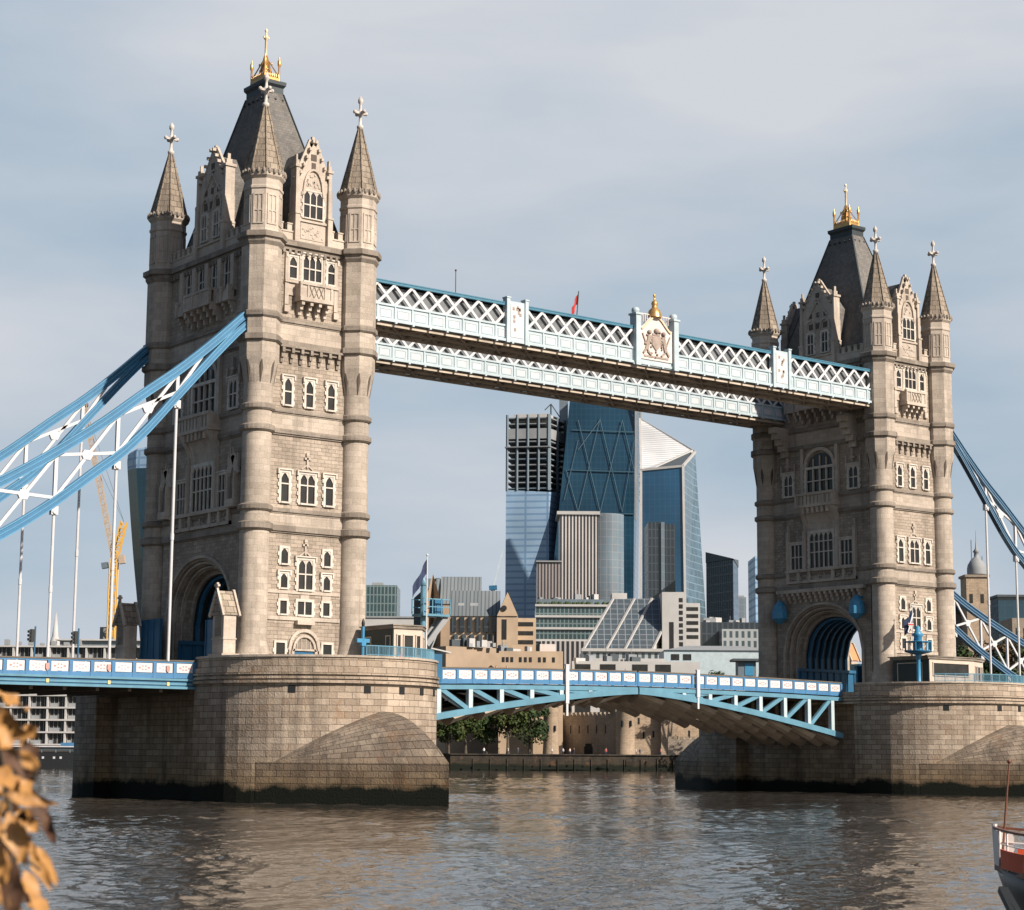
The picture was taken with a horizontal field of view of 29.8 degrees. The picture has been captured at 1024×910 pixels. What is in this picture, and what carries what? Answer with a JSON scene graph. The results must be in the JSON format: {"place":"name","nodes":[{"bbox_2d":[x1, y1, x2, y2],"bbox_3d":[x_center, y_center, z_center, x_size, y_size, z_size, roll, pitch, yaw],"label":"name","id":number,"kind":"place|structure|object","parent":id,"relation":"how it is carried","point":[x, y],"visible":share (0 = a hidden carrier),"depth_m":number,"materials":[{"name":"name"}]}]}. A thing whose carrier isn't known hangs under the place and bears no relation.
{"place":"outdoors","nodes":[
{"label":"outdoors","id":0,"kind":"place"},
{"bbox_2d":[12,743,73,767],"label":"floating pier","id":1,"kind":"structure","parent":0,"point":[55,759],"depth_m":434.49,"materials":[{"name":"black metal"}]},
{"bbox_2d":[127,447,146,632],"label":"skyscraper","id":2,"kind":"structure","parent":0,"point":[136,463],"depth_m":1012.11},
{"bbox_2d":[0,768,1023,909],"bbox_3d":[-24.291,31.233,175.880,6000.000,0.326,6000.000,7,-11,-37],"label":"river water","id":3,"kind":"structure","parent":0,"point":[558,840],"depth_m":84.67,"materials":[{"name":"liquid"}]},
{"bbox_2d":[72,654,448,806],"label":"stone pier","id":4,"kind":"structure","parent":3,"relation":"in","point":[326,729],"depth_m":158.68,"materials":[{"name":"stone"}]},
{"bbox_2d":[112,595,141,662],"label":"gate lodge","id":5,"kind":"structure","parent":4,"relation":"on","point":[126,621],"depth_m":179.70,"materials":[{"name":"stone"}]},
{"bbox_2d":[140,618,162,662],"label":"hoarding","id":6,"kind":"object","parent":4,"relation":"on","point":[151,640],"visible":0.64,"depth_m":178.41,"materials":[{"name":"blue paint"}]},
{"bbox_2d":[204,620,212,655],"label":"hoarding","id":7,"kind":"object","parent":4,"relation":"on","point":[208,635],"visible":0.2,"depth_m":169.97,"materials":[{"name":"blue paint"}]},
{"bbox_2d":[208,582,240,655],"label":"gate lodge","id":8,"kind":"structure","parent":4,"relation":"on","point":[224,611],"depth_m":165.26,"materials":[{"name":"stone"}]},
{"bbox_2d":[137,28,381,663],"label":"bridge tower","id":9,"kind":"structure","parent":4,"relation":"on","point":[271,515],"depth_m":175.50,"materials":[{"name":"stone"}]},
{"bbox_2d":[0,345,148,659],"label":"suspension chain","id":10,"kind":"object","parent":9,"relation":"hanging from","point":[128,369],"visible":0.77,"depth_m":178.88,"materials":[{"name":"white paint"}]},
{"bbox_2d":[0,311,246,660],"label":"suspension chain","id":11,"kind":"object","parent":9,"relation":"hanging from","point":[223,339],"visible":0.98,"depth_m":161.30,"materials":[{"name":"white paint"}]},
{"bbox_2d":[0,656,196,696],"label":"suspended side span","id":12,"kind":"object","parent":11,"relation":"hanging from","point":[68,676],"visible":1,"depth_m":159.23,"materials":[{"name":"blue paint"}]},
{"bbox_2d":[174,479,184,515],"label":"window","id":13,"kind":"structure","parent":9,"relation":"in","point":[179,484],"depth_m":180.11,"materials":[{"name":"stone"}]},
{"bbox_2d":[189,461,212,512],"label":"window","id":14,"kind":"structure","parent":9,"relation":"in","point":[201,474],"depth_m":177.06,"materials":[{"name":"glass"}]},
{"bbox_2d":[169,446,232,519],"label":"window frame","id":15,"kind":"structure","parent":9,"relation":"in","point":[186,514],"depth_m":177.30,"materials":[{"name":"stone"}]},
{"bbox_2d":[190,378,216,414],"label":"window","id":16,"kind":"structure","parent":9,"relation":"in","point":[203,394],"depth_m":178.18,"materials":[{"name":"stone"}]},
{"bbox_2d":[200,213,209,243],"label":"window","id":17,"kind":"structure","parent":9,"relation":"in","point":[204,221],"depth_m":181.46,"materials":[{"name":"glass"}]},
{"bbox_2d":[187,354,222,415],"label":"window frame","id":18,"kind":"structure","parent":9,"relation":"in","point":[215,371],"depth_m":176.41,"materials":[{"name":"stone"}]},
{"bbox_2d":[211,207,221,238],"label":"window","id":19,"kind":"structure","parent":9,"relation":"in","point":[216,215],"depth_m":179.69,"materials":[{"name":"glass"}]},
{"bbox_2d":[216,469,226,507],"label":"window","id":20,"kind":"structure","parent":9,"relation":"in","point":[221,475],"depth_m":174.06,"materials":[{"name":"stone"}]},
{"bbox_2d":[226,374,239,410],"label":"window","id":21,"kind":"structure","parent":9,"relation":"in","point":[233,387],"depth_m":174.01,"materials":[{"name":"stone"}]},
{"bbox_2d":[276,598,289,615],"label":"window","id":22,"kind":"structure","parent":9,"relation":"in","point":[283,604],"depth_m":169.86,"materials":[{"name":"stone"}]},
{"bbox_2d":[277,545,290,564],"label":"window","id":23,"kind":"structure","parent":9,"relation":"in","point":[284,553],"depth_m":170.52,"materials":[{"name":"stone"}]},
{"bbox_2d":[277,569,291,589],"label":"window","id":24,"kind":"structure","parent":9,"relation":"in","point":[283,577],"depth_m":170.23,"materials":[{"name":"stone"}]},
{"bbox_2d":[277,468,293,503],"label":"window","id":25,"kind":"structure","parent":9,"relation":"in","point":[284,484],"depth_m":171.40,"materials":[{"name":"stone"}]},
{"bbox_2d":[281,374,295,406],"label":"window","id":26,"kind":"structure","parent":9,"relation":"in","point":[287,380],"depth_m":172.79,"materials":[{"name":"stone"}]},
{"bbox_2d":[287,251,301,280],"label":"window","id":27,"kind":"structure","parent":9,"relation":"in","point":[294,258],"depth_m":174.74,"materials":[{"name":"stone"}]},
{"bbox_2d":[293,599,314,616],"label":"window","id":28,"kind":"structure","parent":9,"relation":"in","point":[303,607],"depth_m":171.15,"materials":[{"name":"stone"}]},
{"bbox_2d":[288,629,320,653],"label":"doorway","id":29,"kind":"structure","parent":9,"relation":"in","point":[303,644],"depth_m":170.73,"materials":[{"name":"stone"}]},
{"bbox_2d":[294,555,317,591],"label":"window","id":30,"kind":"structure","parent":9,"relation":"in","point":[305,572],"depth_m":171.65,"materials":[{"name":"stone"}]},
{"bbox_2d":[296,470,318,505],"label":"window","id":31,"kind":"structure","parent":9,"relation":"in","point":[307,487],"depth_m":172.79,"materials":[{"name":"stone"}]},
{"bbox_2d":[302,377,317,409],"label":"window","id":32,"kind":"structure","parent":9,"relation":"in","point":[309,383],"depth_m":174.14,"materials":[{"name":"stone"}]},
{"bbox_2d":[301,189,324,221],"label":"window","id":33,"kind":"structure","parent":9,"relation":"in","point":[313,204],"depth_m":176.78,"materials":[{"name":"glass"}]},
{"bbox_2d":[301,252,325,284],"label":"window","id":34,"kind":"structure","parent":9,"relation":"in","point":[312,268],"depth_m":175.89,"materials":[{"name":"glass"}]},
{"bbox_2d":[320,549,333,567],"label":"window","id":35,"kind":"structure","parent":9,"relation":"in","point":[327,557],"depth_m":173.25,"materials":[{"name":"stone"}]},
{"bbox_2d":[320,572,333,591],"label":"window","id":36,"kind":"structure","parent":9,"relation":"in","point":[326,580],"depth_m":172.91,"materials":[{"name":"stone"}]},
{"bbox_2d":[321,473,337,507],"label":"window","id":37,"kind":"structure","parent":9,"relation":"in","point":[329,479],"depth_m":174.23,"materials":[{"name":"stone"}]},
{"bbox_2d":[324,380,338,412],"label":"window","id":38,"kind":"structure","parent":9,"relation":"in","point":[331,387],"depth_m":175.51,"materials":[{"name":"stone"}]},
{"bbox_2d":[325,259,339,286],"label":"window","id":39,"kind":"structure","parent":9,"relation":"in","point":[329,278],"depth_m":177.01,"materials":[{"name":"stone"}]},
{"bbox_2d":[375,336,786,428],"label":"walkway","id":40,"kind":"structure","parent":9,"relation":"attached to","point":[443,364],"depth_m":213.99,"materials":[{"name":"blue paint"}]},
{"bbox_2d":[376,278,871,412],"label":"walkway","id":41,"kind":"structure","parent":9,"relation":"attached to","point":[653,347],"depth_m":198.68,"materials":[{"name":"blue paint"}]},
{"bbox_2d":[359,624,426,657],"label":"control cabin","id":42,"kind":"object","parent":4,"relation":"on","point":[402,635],"visible":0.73,"depth_m":169.84,"materials":[{"name":"stone"}]},
{"bbox_2d":[366,645,433,659],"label":"guard rail","id":43,"kind":"object","parent":4,"relation":"on","point":[425,653],"visible":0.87,"depth_m":162.28,"materials":[{"name":"metal"}]},
{"bbox_2d":[412,554,427,648],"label":"flagpole","id":44,"kind":"object","parent":4,"relation":"on","point":[418,581],"visible":0.94,"depth_m":173.97,"materials":[{"name":"metal"}]},
{"bbox_2d":[411,576,450,649],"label":"signal gantry","id":45,"kind":"object","parent":4,"relation":"on","point":[436,607],"visible":0.89,"depth_m":175.66,"materials":[{"name":"metal"}]},
{"bbox_2d":[432,648,450,681],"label":"bridge post","id":46,"kind":"object","parent":4,"relation":"on","point":[438,653],"visible":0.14,"depth_m":178.99,"materials":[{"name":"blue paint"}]},
{"bbox_2d":[436,667,637,725],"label":"bascule leaf","id":47,"kind":"object","parent":4,"relation":"on","point":[508,693],"visible":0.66,"depth_m":188.22,"materials":[{"name":"blue paint"}]},
{"bbox_2d":[470,759,674,770],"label":"timber fender","id":48,"kind":"object","parent":3,"relation":"in","point":[590,768],"visible":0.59,"depth_m":452.44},
{"bbox_2d":[675,681,1023,795],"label":"stone pier","id":49,"kind":"structure","parent":3,"relation":"in","point":[940,737],"depth_m":209.34,"materials":[{"name":"stone"}]},
{"bbox_2d":[552,671,843,746],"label":"bascule leaf","id":50,"kind":"object","parent":49,"relation":"on","point":[671,697],"visible":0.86,"depth_m":208.81,"materials":[{"name":"blue paint"}]},
{"bbox_2d":[748,183,955,692],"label":"bridge tower","id":51,"kind":"structure","parent":49,"relation":"on","point":[853,518],"depth_m":226.17,"materials":[{"name":"stone"}]},
{"bbox_2d":[781,471,795,498],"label":"window","id":52,"kind":"structure","parent":51,"relation":"in","point":[788,479],"depth_m":231.77,"materials":[{"name":"stone"}]},
{"bbox_2d":[789,541,802,570],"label":"window","id":53,"kind":"structure","parent":51,"relation":"in","point":[795,548],"depth_m":229.69,"materials":[{"name":"stone"}]},
{"bbox_2d":[805,332,815,356],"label":"window","id":54,"kind":"structure","parent":51,"relation":"in","point":[810,337],"depth_m":231.10,"materials":[{"name":"glass"}]},
{"bbox_2d":[804,464,834,492],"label":"window","id":55,"kind":"structure","parent":51,"relation":"in","point":[817,478],"depth_m":227.73,"materials":[{"name":"stone"}]},
{"bbox_2d":[800,444,839,492],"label":"window","id":56,"kind":"structure","parent":51,"relation":"in","point":[819,459],"depth_m":227.96,"materials":[{"name":"stone"}]},
{"bbox_2d":[807,528,834,568],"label":"window","id":57,"kind":"structure","parent":51,"relation":"in","point":[820,543],"depth_m":226.51,"materials":[{"name":"stone"}]},
{"bbox_2d":[785,518,857,573],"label":"window frame","id":58,"kind":"structure","parent":51,"relation":"in","point":[854,527],"depth_m":224.81,"materials":[{"name":"stone"}]},
{"bbox_2d":[820,329,829,353],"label":"window","id":59,"kind":"structure","parent":51,"relation":"in","point":[824,334],"depth_m":229.30,"materials":[{"name":"glass"}]},
{"bbox_2d":[838,536,852,565],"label":"window","id":60,"kind":"structure","parent":51,"relation":"in","point":[845,543],"depth_m":223.44,"materials":[{"name":"stone"}]},
{"bbox_2d":[845,462,860,489],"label":"window","id":61,"kind":"structure","parent":51,"relation":"in","point":[853,474],"depth_m":223.66,"materials":[{"name":"stone"}]},
{"bbox_2d":[895,535,905,562],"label":"window","id":62,"kind":"structure","parent":51,"relation":"in","point":[900,540],"depth_m":221.00,"materials":[{"name":"stone"}]},
{"bbox_2d":[901,316,915,341],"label":"window","id":63,"kind":"structure","parent":51,"relation":"in","point":[908,327],"depth_m":226.40,"materials":[{"name":"stone"}]},
{"bbox_2d":[904,366,917,390],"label":"window","id":64,"kind":"structure","parent":51,"relation":"in","point":[910,376],"depth_m":225.52,"materials":[{"name":"stone"}]},
{"bbox_2d":[907,537,921,564],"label":"window","id":65,"kind":"structure","parent":51,"relation":"in","point":[914,556],"depth_m":222.41,"materials":[{"name":"stone"}]},
{"bbox_2d":[909,603,922,630],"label":"window","id":66,"kind":"structure","parent":51,"relation":"in","point":[917,608],"depth_m":221.38,"materials":[{"name":"stone"}]},
{"bbox_2d":[922,538,932,565],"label":"window","id":67,"kind":"structure","parent":51,"relation":"in","point":[927,545],"depth_m":223.82,"materials":[{"name":"stone"}]},
{"bbox_2d":[953,430,1023,681],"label":"suspension chain","id":68,"kind":"object","parent":51,"relation":"hanging from","point":[975,475],"visible":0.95,"depth_m":231.82,"materials":[{"name":"white paint"}]},
{"bbox_2d":[954,591,1023,682],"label":"suspension chain","id":69,"kind":"object","parent":51,"relation":"hanging from","point":[978,648],"visible":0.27,"depth_m":257.12,"materials":[{"name":"blue paint"}]},
{"bbox_2d":[904,625,931,680],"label":"signal column","id":70,"kind":"structure","parent":49,"relation":"on","point":[917,651],"depth_m":210.10,"materials":[{"name":"metal"}]},
{"bbox_2d":[887,655,985,681],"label":"control cabin","id":71,"kind":"object","parent":49,"relation":"on","point":[904,668],"visible":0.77,"depth_m":213.63,"materials":[{"name":"stone"}]},
{"bbox_2d":[932,662,968,676],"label":"window","id":72,"kind":"structure","parent":71,"relation":"in","point":[938,667],"depth_m":213.31,"materials":[{"name":"glass"}]},
{"bbox_2d":[934,673,1023,682],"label":"guard rail","id":73,"kind":"object","parent":49,"relation":"on","point":[994,678],"visible":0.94,"depth_m":209.01,"materials":[{"name":"metal"}]},
{"bbox_2d":[992,759,1023,909],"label":"motor boat","id":74,"kind":"object","parent":3,"relation":"on","point":[1008,864],"visible":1,"depth_m":38.59,"materials":[{"name":"red paint"}]},
{"bbox_2d":[0,0,1023,663],"label":"sky","id":75,"kind":"structure","parent":0,"point":[619,154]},
{"bbox_2d":[554,401,640,598],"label":"skyscraper","id":76,"kind":"structure","parent":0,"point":[601,467],"depth_m":1213.54,"materials":[{"name":"glass"}]},
{"bbox_2d":[639,418,705,617],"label":"skyscraper","id":77,"kind":"structure","parent":0,"point":[668,486],"depth_m":1100.26,"materials":[{"name":"glass"}]},
{"label":"city ground","id":78,"kind":"structure","parent":0,"visible":0},
{"bbox_2d":[0,691,57,909],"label":"autumn branch","id":79,"kind":"object","parent":78,"relation":"on","point":[18,845],"visible":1,"depth_m":5.19,"materials":[{"name":"orange plant"}]},
{"bbox_2d":[0,639,139,750],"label":"apartment block","id":80,"kind":"structure","parent":78,"relation":"on","point":[52,717],"depth_m":515.56,"materials":[{"name":"white concrete"}]},
{"bbox_2d":[85,403,127,638],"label":"tower crane","id":81,"kind":"object","parent":78,"relation":"on","point":[121,559],"visible":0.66,"depth_m":602.18,"materials":[{"name":"metal"}]},
{"bbox_2d":[39,751,678,770],"bbox_3d":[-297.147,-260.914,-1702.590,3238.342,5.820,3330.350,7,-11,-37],"label":"embankment wall","id":82,"kind":"structure","parent":78,"relation":"on","point":[459,761],"depth_m":453.55,"materials":[{"name":"stone"}]},
{"bbox_2d":[365,583,399,615],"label":"office block","id":83,"kind":"structure","parent":78,"relation":"on","point":[382,599],"depth_m":800.20,"materials":[{"name":"green glass"}]},
{"bbox_2d":[365,616,413,625],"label":"office block","id":84,"kind":"structure","parent":78,"relation":"on","point":[381,620],"depth_m":688.88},
{"bbox_2d":[436,719,465,752],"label":"tree","id":85,"kind":"object","parent":78,"relation":"on","point":[444,733],"visible":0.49,"depth_m":456.05,"materials":[{"name":"green plant"}]},
{"bbox_2d":[443,717,487,752],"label":"tree","id":86,"kind":"object","parent":78,"relation":"on","point":[473,724],"visible":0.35,"depth_m":463.96,"materials":[{"name":"green plant"}]},
{"bbox_2d":[432,641,498,753],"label":"office block","id":87,"kind":"structure","parent":78,"relation":"on","point":[488,656],"depth_m":500.94,"materials":[{"name":"beige brick"}]},
{"bbox_2d":[449,638,495,646],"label":"roof equipment","id":88,"kind":"object","parent":87,"relation":"on","point":[466,642],"visible":0.99,"depth_m":502.98,"materials":[{"name":"metal"}]},
{"bbox_2d":[414,576,535,650],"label":"gabled office","id":89,"kind":"structure","parent":78,"relation":"on","point":[477,613],"depth_m":560.94,"materials":[{"name":"stone"}]},
{"bbox_2d":[471,714,500,753],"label":"tree","id":90,"kind":"object","parent":78,"relation":"on","point":[491,730],"visible":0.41,"depth_m":466.96,"materials":[{"name":"green plant"}]},
{"bbox_2d":[491,710,529,753],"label":"tree","id":91,"kind":"object","parent":78,"relation":"on","point":[512,723],"visible":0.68,"depth_m":464.55,"materials":[{"name":"green plant"}]},
{"bbox_2d":[498,644,562,753],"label":"office block","id":92,"kind":"structure","parent":78,"relation":"on","point":[548,656],"depth_m":485.63,"materials":[{"name":"stone"}]},
{"bbox_2d":[517,708,549,753],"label":"tree","id":93,"kind":"object","parent":78,"relation":"on","point":[535,730],"visible":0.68,"depth_m":469.63,"materials":[{"name":"green plant"}]},
{"bbox_2d":[505,400,567,617],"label":"skyscraper","id":94,"kind":"structure","parent":78,"relation":"on","point":[536,443],"depth_m":1213.55,"materials":[{"name":"glass"}]},
{"bbox_2d":[535,561,561,603],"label":"office tower","id":95,"kind":"structure","parent":78,"relation":"on","point":[548,579],"depth_m":961.85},
{"bbox_2d":[535,599,609,668],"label":"office block","id":96,"kind":"structure","parent":78,"relation":"on","point":[566,626],"depth_m":698.76,"materials":[{"name":"green glass"}]},
{"bbox_2d":[556,511,623,598],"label":"office tower","id":97,"kind":"structure","parent":78,"relation":"on","point":[591,551],"depth_m":1005.69,"materials":[{"name":"silver metal"}]},
{"bbox_2d":[543,706,698,754],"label":"castle","id":98,"kind":"structure","parent":78,"relation":"on","point":[618,732],"depth_m":477.15,"materials":[{"name":"stone"}]},
{"bbox_2d":[571,659,699,714],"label":"terrace building","id":99,"kind":"structure","parent":78,"relation":"on","point":[657,665],"depth_m":497.46,"materials":[{"name":"beige stone"}]},
{"bbox_2d":[573,650,640,662],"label":"roof equipment","id":100,"kind":"object","parent":99,"relation":"on","point":[614,657],"visible":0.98,"depth_m":500.19,"materials":[{"name":"metal"}]},
{"bbox_2d":[580,592,699,660],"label":"office block","id":101,"kind":"structure","parent":78,"relation":"on","point":[649,628],"depth_m":603.87,"materials":[{"name":"grey glass"}]},
{"bbox_2d":[644,522,674,598],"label":"office tower","id":102,"kind":"structure","parent":78,"relation":"on","point":[659,551],"depth_m":904.51,"materials":[{"name":"glass"}]},
{"bbox_2d":[659,646,758,677],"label":"office block","id":103,"kind":"structure","parent":78,"relation":"on","point":[715,658],"depth_m":517.85,"materials":[{"name":"white concrete"}]},
{"bbox_2d":[706,552,738,621],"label":"office tower","id":104,"kind":"structure","parent":78,"relation":"on","point":[722,587],"depth_m":871.87,"materials":[{"name":"glass"}]},
{"bbox_2d":[700,618,757,647],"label":"office block","id":105,"kind":"structure","parent":78,"relation":"on","point":[713,632],"depth_m":647.97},
{"bbox_2d":[730,658,758,686],"bbox_3d":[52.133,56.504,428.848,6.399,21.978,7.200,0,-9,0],"label":"kiosk","id":106,"kind":"object","parent":78,"relation":"on","point":[745,667],"visible":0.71,"depth_m":427.76,"materials":[{"name":"metal"}]},
{"bbox_2d":[748,556,757,621],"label":"office tower","id":107,"kind":"structure","parent":78,"relation":"on","point":[752,594],"depth_m":1012.63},
{"bbox_2d":[958,531,989,656],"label":"stone turret tower","id":108,"kind":"structure","parent":78,"relation":"on","point":[973,582],"depth_m":470.71,"materials":[{"name":"beige stone"}]},
{"bbox_2d":[973,640,1017,669],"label":"tree","id":109,"kind":"object","parent":78,"relation":"on","point":[1003,652],"visible":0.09,"depth_m":397.92,"materials":[{"name":"green plant"}]},
{"bbox_2d":[990,595,1023,671],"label":"office block","id":110,"kind":"structure","parent":78,"relation":"on","point":[1003,611],"depth_m":619.77,"materials":[{"name":"grey stone"}]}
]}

